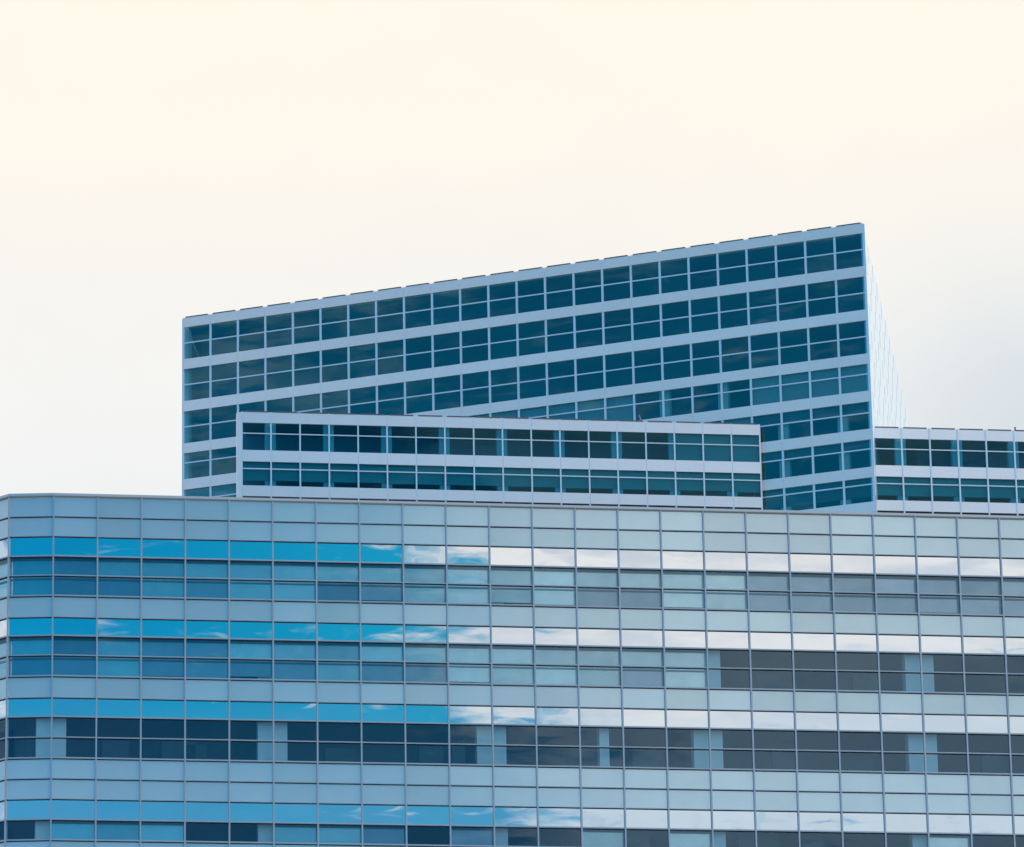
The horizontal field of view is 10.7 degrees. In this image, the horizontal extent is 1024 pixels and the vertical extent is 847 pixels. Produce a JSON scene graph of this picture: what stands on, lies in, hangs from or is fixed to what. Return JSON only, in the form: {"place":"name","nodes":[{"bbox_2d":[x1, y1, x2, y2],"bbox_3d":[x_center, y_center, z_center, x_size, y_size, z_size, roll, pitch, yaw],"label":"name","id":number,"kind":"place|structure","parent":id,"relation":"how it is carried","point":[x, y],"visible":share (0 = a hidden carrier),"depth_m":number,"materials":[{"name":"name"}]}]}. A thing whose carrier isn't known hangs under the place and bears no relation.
{"place":"outdoors","nodes":[
{"label":"outdoors","id":0,"kind":"place"},
{"bbox_2d":[0,493,1023,846],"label":"curved office building","id":1,"kind":"structure","parent":0,"point":[210,671],"depth_m":246.50,"materials":[{"name":"grey glass"}]},
{"bbox_2d":[7,800,49,818],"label":"window","id":2,"kind":"structure","parent":1,"relation":"in","point":[25,809],"depth_m":241.42,"materials":[{"name":"blue glass"}]},
{"bbox_2d":[8,698,50,715],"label":"window","id":3,"kind":"structure","parent":1,"relation":"in","point":[16,707],"depth_m":242.90,"materials":[{"name":"blue glass"}]},
{"bbox_2d":[9,618,51,674],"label":"window","id":4,"kind":"structure","parent":1,"relation":"in","point":[27,626],"depth_m":244.03,"materials":[{"name":"blue glass"}]},
{"bbox_2d":[10,537,52,594],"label":"window","id":5,"kind":"structure","parent":1,"relation":"in","point":[43,545],"depth_m":245.22,"materials":[{"name":"blue glass"}]},
{"bbox_2d":[51,800,94,838],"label":"window","id":6,"kind":"structure","parent":1,"relation":"in","point":[71,809],"depth_m":241.54,"materials":[{"name":"blue glass"}]},
{"bbox_2d":[53,618,95,675],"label":"window","id":7,"kind":"structure","parent":1,"relation":"in","point":[64,626],"depth_m":244.15,"materials":[{"name":"blue glass"}]},
{"bbox_2d":[53,698,95,715],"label":"window","id":8,"kind":"structure","parent":1,"relation":"in","point":[61,707],"depth_m":243.02,"materials":[{"name":"blue glass"}]},
{"bbox_2d":[54,537,96,594],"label":"window","id":9,"kind":"structure","parent":1,"relation":"in","point":[62,546],"depth_m":245.34,"materials":[{"name":"blue glass"}]},
{"bbox_2d":[96,801,139,839],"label":"window","id":10,"kind":"structure","parent":1,"relation":"in","point":[105,809],"depth_m":241.77,"materials":[{"name":"blue glass"}]},
{"bbox_2d":[97,699,139,716],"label":"window","id":11,"kind":"structure","parent":1,"relation":"in","point":[105,707],"depth_m":243.31,"materials":[{"name":"blue glass"}]},
{"bbox_2d":[98,619,139,675],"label":"window","id":12,"kind":"structure","parent":1,"relation":"in","point":[113,627],"depth_m":244.38,"materials":[{"name":"blue glass"}]},
{"bbox_2d":[98,538,140,595],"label":"window","id":13,"kind":"structure","parent":1,"relation":"in","point":[106,547],"depth_m":245.58,"materials":[{"name":"blue glass"}]},
{"bbox_2d":[141,801,183,840],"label":"window","id":14,"kind":"structure","parent":1,"relation":"in","point":[149,810],"depth_m":242.01,"materials":[{"name":"blue glass"}]},
{"bbox_2d":[142,539,183,596],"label":"window","id":15,"kind":"structure","parent":1,"relation":"in","point":[150,548],"depth_m":245.82,"materials":[{"name":"blue glass"}]},
{"bbox_2d":[142,620,183,676],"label":"window","id":16,"kind":"structure","parent":1,"relation":"in","point":[162,628],"depth_m":244.68,"materials":[{"name":"blue glass"}]},
{"bbox_2d":[142,700,183,717],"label":"window","id":17,"kind":"structure","parent":1,"relation":"in","point":[150,708],"depth_m":243.55,"materials":[{"name":"blue glass"}]},
{"bbox_2d":[186,540,227,597],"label":"window","id":18,"kind":"structure","parent":1,"relation":"in","point":[194,549],"depth_m":246.12,"materials":[{"name":"blue glass"}]},
{"bbox_2d":[186,621,227,677],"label":"window","id":19,"kind":"structure","parent":1,"relation":"in","point":[211,629],"depth_m":244.92,"materials":[{"name":"blue glass"}]},
{"bbox_2d":[186,701,227,718],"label":"window","id":20,"kind":"structure","parent":1,"relation":"in","point":[194,709],"depth_m":243.79,"materials":[{"name":"blue glass"}]},
{"bbox_2d":[186,802,227,820],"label":"window","id":21,"kind":"structure","parent":1,"relation":"in","point":[196,811],"depth_m":242.30,"materials":[{"name":"blue glass"}]},
{"bbox_2d":[230,541,271,598],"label":"window","id":22,"kind":"structure","parent":1,"relation":"in","point":[238,550],"depth_m":246.36,"materials":[{"name":"blue glass"}]},
{"bbox_2d":[230,622,271,676],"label":"window","id":23,"kind":"structure","parent":1,"relation":"in","point":[260,630],"depth_m":245.16,"materials":[{"name":"blue glass"}]},
{"bbox_2d":[230,702,271,718],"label":"window","id":24,"kind":"structure","parent":1,"relation":"in","point":[238,710],"depth_m":244.09,"materials":[{"name":"blue glass"}]},
{"bbox_2d":[230,803,272,821],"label":"window","id":25,"kind":"structure","parent":1,"relation":"in","point":[259,812],"depth_m":242.60,"materials":[{"name":"blue glass"}]},
{"bbox_2d":[274,542,315,599],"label":"window","id":26,"kind":"structure","parent":1,"relation":"in","point":[282,551],"depth_m":246.60,"materials":[{"name":"blue glass"}]},
{"bbox_2d":[274,623,315,679],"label":"window","id":27,"kind":"structure","parent":1,"relation":"in","point":[282,650],"depth_m":245.40,"materials":[{"name":"blue glass"}]},
{"bbox_2d":[274,703,315,719],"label":"window","id":28,"kind":"structure","parent":1,"relation":"in","point":[282,711],"depth_m":244.32,"materials":[{"name":"blue glass"}]},
{"bbox_2d":[275,804,316,842],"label":"window","id":29,"kind":"structure","parent":1,"relation":"in","point":[283,812],"depth_m":242.84,"materials":[{"name":"blue glass"}]},
{"bbox_2d":[317,543,358,600],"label":"window","id":30,"kind":"structure","parent":1,"relation":"in","point":[325,551],"depth_m":246.84,"materials":[{"name":"blue glass"}]},
{"bbox_2d":[318,623,359,680],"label":"window","id":31,"kind":"structure","parent":1,"relation":"in","point":[327,651],"depth_m":245.70,"materials":[{"name":"blue glass"}]},
{"bbox_2d":[318,703,359,720],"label":"window","id":32,"kind":"structure","parent":1,"relation":"in","point":[331,712],"depth_m":244.56,"materials":[{"name":"blue glass"}]},
{"bbox_2d":[319,804,360,842],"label":"window","id":33,"kind":"structure","parent":1,"relation":"in","point":[327,813],"depth_m":243.07,"materials":[{"name":"blue glass"}]},
{"bbox_2d":[361,544,402,600],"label":"window","id":34,"kind":"structure","parent":1,"relation":"in","point":[369,552],"depth_m":247.14,"materials":[{"name":"blue glass"}]},
{"bbox_2d":[361,624,402,680],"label":"window","id":35,"kind":"structure","parent":1,"relation":"in","point":[378,652],"depth_m":245.94,"materials":[{"name":"blue glass"}]},
{"bbox_2d":[362,704,403,721],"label":"window","id":36,"kind":"structure","parent":1,"relation":"in","point":[370,712],"depth_m":244.86,"materials":[{"name":"blue glass"}]},
{"bbox_2d":[363,805,404,843],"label":"window","id":37,"kind":"structure","parent":1,"relation":"in","point":[384,814],"depth_m":243.31,"materials":[{"name":"blue glass"}]},
{"bbox_2d":[404,545,445,602],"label":"window","id":38,"kind":"structure","parent":1,"relation":"in","point":[412,553],"depth_m":247.39,"materials":[{"name":"blue glass"}]},
{"bbox_2d":[405,625,446,681],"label":"window","id":39,"kind":"structure","parent":1,"relation":"in","point":[413,633],"depth_m":246.18,"materials":[{"name":"blue glass"}]},
{"bbox_2d":[406,705,447,722],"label":"window","id":40,"kind":"structure","parent":1,"relation":"in","point":[414,713],"depth_m":245.10,"materials":[{"name":"blue glass"}]},
{"bbox_2d":[407,806,448,824],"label":"window","id":41,"kind":"structure","parent":1,"relation":"in","point":[415,814],"depth_m":243.61,"materials":[{"name":"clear glass"}]},
{"bbox_2d":[447,546,488,603],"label":"window","id":42,"kind":"structure","parent":1,"relation":"in","point":[455,554],"depth_m":247.63,"materials":[{"name":"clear glass"}]},
{"bbox_2d":[448,626,489,681],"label":"window","id":43,"kind":"structure","parent":1,"relation":"in","point":[457,634],"depth_m":246.48,"materials":[{"name":"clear glass"}]},
{"bbox_2d":[450,706,491,722],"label":"window","id":44,"kind":"structure","parent":1,"relation":"in","point":[458,714],"depth_m":245.34,"materials":[{"name":"clear glass"}]},
{"bbox_2d":[451,807,492,844],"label":"window","id":45,"kind":"structure","parent":1,"relation":"in","point":[459,815],"depth_m":243.85,"materials":[{"name":"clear glass"}]},
{"bbox_2d":[236,411,762,509],"bbox_3d":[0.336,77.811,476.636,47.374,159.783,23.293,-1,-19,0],"label":"rooftop block","id":46,"kind":"structure","parent":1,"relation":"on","point":[461,459],"depth_m":492.88,"materials":[{"name":"white glass"}]},
{"bbox_2d":[243,423,269,449],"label":"window","id":47,"kind":"structure","parent":46,"relation":"in","point":[250,441],"depth_m":490.66,"materials":[{"name":"teal glass"}]},
{"bbox_2d":[272,424,298,450],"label":"window","id":48,"kind":"structure","parent":46,"relation":"in","point":[279,442],"depth_m":491.02,"materials":[{"name":"teal glass"}]},
{"bbox_2d":[301,424,327,451],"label":"window","id":49,"kind":"structure","parent":46,"relation":"in","point":[308,442],"depth_m":491.38,"materials":[{"name":"teal glass"}]},
{"bbox_2d":[330,425,356,451],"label":"window","id":50,"kind":"structure","parent":46,"relation":"in","point":[337,443],"depth_m":491.62,"materials":[{"name":"teal glass"}]},
{"bbox_2d":[359,426,385,452],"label":"window","id":51,"kind":"structure","parent":46,"relation":"in","point":[366,444],"depth_m":491.98,"materials":[{"name":"teal glass"}]},
{"bbox_2d":[388,426,414,453],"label":"window","id":52,"kind":"structure","parent":46,"relation":"in","point":[395,445],"depth_m":492.34,"materials":[{"name":"teal glass"}]},
{"bbox_2d":[417,427,443,454],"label":"window","id":53,"kind":"structure","parent":46,"relation":"in","point":[424,445],"depth_m":492.71,"materials":[{"name":"teal glass"}]},
{"bbox_2d":[445,428,472,454],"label":"window","id":54,"kind":"structure","parent":46,"relation":"in","point":[453,446],"depth_m":493.07,"materials":[{"name":"teal glass"}]},
{"bbox_2d":[474,429,501,455],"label":"window","id":55,"kind":"structure","parent":46,"relation":"in","point":[482,447],"depth_m":493.31,"materials":[{"name":"teal glass"}]},
{"bbox_2d":[503,429,530,456],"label":"window","id":56,"kind":"structure","parent":46,"relation":"in","point":[510,447],"depth_m":493.67,"materials":[{"name":"teal glass"}]},
{"bbox_2d":[532,430,558,456],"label":"window","id":57,"kind":"structure","parent":46,"relation":"in","point":[539,448],"depth_m":494.03,"materials":[{"name":"teal glass"}]},
{"bbox_2d":[561,431,587,457],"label":"window","id":58,"kind":"structure","parent":46,"relation":"in","point":[568,449],"depth_m":494.39,"materials":[{"name":"teal glass"}]},
{"bbox_2d":[589,431,616,458],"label":"window","id":59,"kind":"structure","parent":46,"relation":"in","point":[597,449],"depth_m":494.63,"materials":[{"name":"teal glass"}]},
{"bbox_2d":[618,432,644,458],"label":"window","id":60,"kind":"structure","parent":46,"relation":"in","point":[625,450],"depth_m":495.00,"materials":[{"name":"teal glass"}]},
{"bbox_2d":[646,433,673,459],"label":"window","id":61,"kind":"structure","parent":46,"relation":"in","point":[654,451],"depth_m":495.36,"materials":[{"name":"teal glass"}]},
{"bbox_2d":[675,434,702,460],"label":"window","id":62,"kind":"structure","parent":46,"relation":"in","point":[683,452],"depth_m":495.72,"materials":[{"name":"teal glass"}]},
{"bbox_2d":[704,434,730,460],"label":"window","id":63,"kind":"structure","parent":46,"relation":"in","point":[711,452],"depth_m":496.08,"materials":[{"name":"teal glass"}]},
{"bbox_2d":[732,435,759,461],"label":"window","id":64,"kind":"structure","parent":46,"relation":"in","point":[740,453],"depth_m":496.33,"materials":[{"name":"teal glass"}]},
{"bbox_2d":[490,547,531,602],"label":"window","id":65,"kind":"structure","parent":1,"relation":"in","point":[499,555],"depth_m":247.93,"materials":[{"name":"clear glass"}]},
{"bbox_2d":[492,627,533,683],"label":"window","id":66,"kind":"structure","parent":1,"relation":"in","point":[507,635],"depth_m":246.72,"materials":[{"name":"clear glass"}]},
{"bbox_2d":[493,707,534,723],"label":"window","id":67,"kind":"structure","parent":1,"relation":"in","point":[501,715],"depth_m":245.58,"materials":[{"name":"clear glass"}]},
{"bbox_2d":[495,807,536,825],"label":"window","id":68,"kind":"structure","parent":1,"relation":"in","point":[508,816],"depth_m":244.15,"materials":[{"name":"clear glass"}]},
{"bbox_2d":[534,548,574,604],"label":"window","id":69,"kind":"structure","parent":1,"relation":"in","point":[542,556],"depth_m":248.17,"materials":[{"name":"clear glass"}]},
{"bbox_2d":[535,628,576,684],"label":"window","id":70,"kind":"structure","parent":1,"relation":"in","point":[556,636],"depth_m":246.96,"materials":[{"name":"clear glass"}]},
{"bbox_2d":[537,708,578,724],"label":"window","id":71,"kind":"structure","parent":1,"relation":"in","point":[549,716],"depth_m":245.88,"materials":[{"name":"clear glass"}]},
{"bbox_2d":[539,808,580,826],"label":"window","id":72,"kind":"structure","parent":1,"relation":"in","point":[570,817],"depth_m":244.38,"materials":[{"name":"blue glass"}]},
{"bbox_2d":[577,549,617,605],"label":"window","id":73,"kind":"structure","parent":1,"relation":"in","point":[585,557],"depth_m":248.41,"materials":[{"name":"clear glass"}]},
{"bbox_2d":[578,629,619,685],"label":"window","id":74,"kind":"structure","parent":1,"relation":"in","point":[605,637],"depth_m":247.20,"materials":[{"name":"blue glass"}]},
{"bbox_2d":[580,708,621,725],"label":"window","id":75,"kind":"structure","parent":1,"relation":"in","point":[603,717],"depth_m":246.12,"materials":[{"name":"white glass"}]},
{"bbox_2d":[582,809,623,846],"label":"window","id":76,"kind":"structure","parent":1,"relation":"in","point":[591,817],"depth_m":244.62,"materials":[{"name":"blue glass"}]},
{"bbox_2d":[620,550,660,606],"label":"window","id":77,"kind":"structure","parent":1,"relation":"in","point":[628,558],"depth_m":248.66,"materials":[{"name":"blue glass"}]},
{"bbox_2d":[622,630,663,686],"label":"window","id":78,"kind":"structure","parent":1,"relation":"in","point":[654,638],"depth_m":247.51,"materials":[{"name":"blue glass"}]},
{"bbox_2d":[623,709,664,726],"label":"window","id":79,"kind":"structure","parent":1,"relation":"in","point":[632,717],"depth_m":246.36,"materials":[{"name":"white glass"}]},
{"bbox_2d":[626,809,667,827],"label":"window","id":80,"kind":"structure","parent":1,"relation":"in","point":[634,818],"depth_m":244.86,"materials":[{"name":"white glass"}]},
{"bbox_2d":[662,551,703,607],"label":"window","id":81,"kind":"structure","parent":1,"relation":"in","point":[671,559],"depth_m":248.90,"materials":[{"name":"blue glass"}]},
{"bbox_2d":[665,631,706,686],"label":"window","id":82,"kind":"structure","parent":1,"relation":"in","point":[680,658],"depth_m":247.75,"materials":[{"name":"blue glass"}]},
{"bbox_2d":[667,710,707,726],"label":"window","id":83,"kind":"structure","parent":1,"relation":"in","point":[675,718],"depth_m":246.66,"materials":[{"name":"white glass"}]},
{"bbox_2d":[670,810,710,846],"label":"window","id":84,"kind":"structure","parent":1,"relation":"in","point":[678,818],"depth_m":245.10,"materials":[{"name":"blue glass"}]},
{"bbox_2d":[705,552,746,608],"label":"window","id":85,"kind":"structure","parent":1,"relation":"in","point":[713,560],"depth_m":249.20,"materials":[{"name":"blue glass"}]},
{"bbox_2d":[710,711,750,727],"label":"window","id":86,"kind":"structure","parent":1,"relation":"in","point":[718,719],"depth_m":246.90,"materials":[{"name":"white glass"}]},
{"bbox_2d":[713,811,754,828],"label":"window","id":87,"kind":"structure","parent":1,"relation":"in","point":[721,819],"depth_m":245.40,"materials":[{"name":"white glass"}]},
{"bbox_2d":[748,553,789,609],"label":"window","id":88,"kind":"structure","parent":1,"relation":"in","point":[756,561],"depth_m":249.45,"materials":[{"name":"blue glass"}]},
{"bbox_2d":[753,712,793,728],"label":"window","id":89,"kind":"structure","parent":1,"relation":"in","point":[766,720],"depth_m":247.14,"materials":[{"name":"white glass"}]},
{"bbox_2d":[756,812,797,829],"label":"window","id":90,"kind":"structure","parent":1,"relation":"in","point":[765,820],"depth_m":245.64,"materials":[{"name":"white glass"}]},
{"bbox_2d":[790,554,831,610],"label":"window","id":91,"kind":"structure","parent":1,"relation":"in","point":[799,562],"depth_m":249.69,"materials":[{"name":"blue glass"}]},
{"bbox_2d":[796,712,836,729],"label":"window","id":92,"kind":"structure","parent":1,"relation":"in","point":[821,721],"depth_m":247.39,"materials":[{"name":"white glass"}]},
{"bbox_2d":[799,812,840,830],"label":"window","id":93,"kind":"structure","parent":1,"relation":"in","point":[808,820],"depth_m":245.94,"materials":[{"name":"white glass"}]},
{"bbox_2d":[833,555,874,611],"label":"window","id":94,"kind":"structure","parent":1,"relation":"in","point":[841,563],"depth_m":249.93,"materials":[{"name":"blue glass"}]},
{"bbox_2d":[839,713,879,730],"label":"window","id":95,"kind":"structure","parent":1,"relation":"in","point":[847,721],"depth_m":247.69,"materials":[{"name":"white glass"}]},
{"bbox_2d":[843,813,883,830],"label":"window","id":96,"kind":"structure","parent":1,"relation":"in","point":[851,821],"depth_m":246.18,"materials":[{"name":"white glass"}]},
{"bbox_2d":[875,556,916,612],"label":"window","id":97,"kind":"structure","parent":1,"relation":"in","point":[884,564],"depth_m":250.24,"materials":[{"name":"blue glass"}]},
{"bbox_2d":[882,714,922,730],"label":"window","id":98,"kind":"structure","parent":1,"relation":"in","point":[890,722],"depth_m":247.93,"materials":[{"name":"white glass"}]},
{"bbox_2d":[886,814,926,831],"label":"window","id":99,"kind":"structure","parent":1,"relation":"in","point":[894,822],"depth_m":246.42,"materials":[{"name":"white glass"}]},
{"bbox_2d":[918,557,958,612],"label":"window","id":100,"kind":"structure","parent":1,"relation":"in","point":[926,565],"depth_m":250.48,"materials":[{"name":"blue glass"}]},
{"bbox_2d":[924,715,965,731],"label":"window","id":101,"kind":"structure","parent":1,"relation":"in","point":[933,723],"depth_m":248.17,"materials":[{"name":"white glass"}]},
{"bbox_2d":[929,814,969,846],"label":"window","id":102,"kind":"structure","parent":1,"relation":"in","point":[937,823],"depth_m":246.66,"materials":[{"name":"white glass"}]},
{"bbox_2d":[960,558,1001,614],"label":"window","id":103,"kind":"structure","parent":1,"relation":"in","point":[968,566],"depth_m":250.73,"materials":[{"name":"blue glass"}]},
{"bbox_2d":[967,716,1007,732],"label":"window","id":104,"kind":"structure","parent":1,"relation":"in","point":[984,724],"depth_m":248.41,"materials":[{"name":"white glass"}]},
{"bbox_2d":[972,815,1012,833],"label":"window","id":105,"kind":"structure","parent":1,"relation":"in","point":[980,823],"depth_m":246.96,"materials":[{"name":"white glass"}]},
{"bbox_2d":[1002,559,1023,614],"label":"window","id":106,"kind":"structure","parent":1,"relation":"in","point":[1010,567],"depth_m":250.91,"materials":[{"name":"blue glass"}]},
{"bbox_2d":[0,0,1023,495],"label":"sky","id":107,"kind":"structure","parent":0,"point":[163,162],"materials":[{"name":"white"}]},
{"bbox_2d":[182,222,908,511],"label":"slanted tower","id":108,"kind":"structure","parent":0,"point":[782,340],"depth_m":507.85,"materials":[{"name":"blue glass"}]},
{"label":"ground","id":109,"kind":"structure","parent":0,"visible":0},
{"bbox_2d":[874,426,1023,515],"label":"office wing","id":110,"kind":"structure","parent":109,"relation":"on","point":[949,471],"depth_m":498.20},
{"bbox_2d":[902,439,929,465],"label":"window","id":111,"kind":"structure","parent":110,"relation":"in","point":[910,457],"depth_m":498.39,"materials":[{"name":"teal glass"}]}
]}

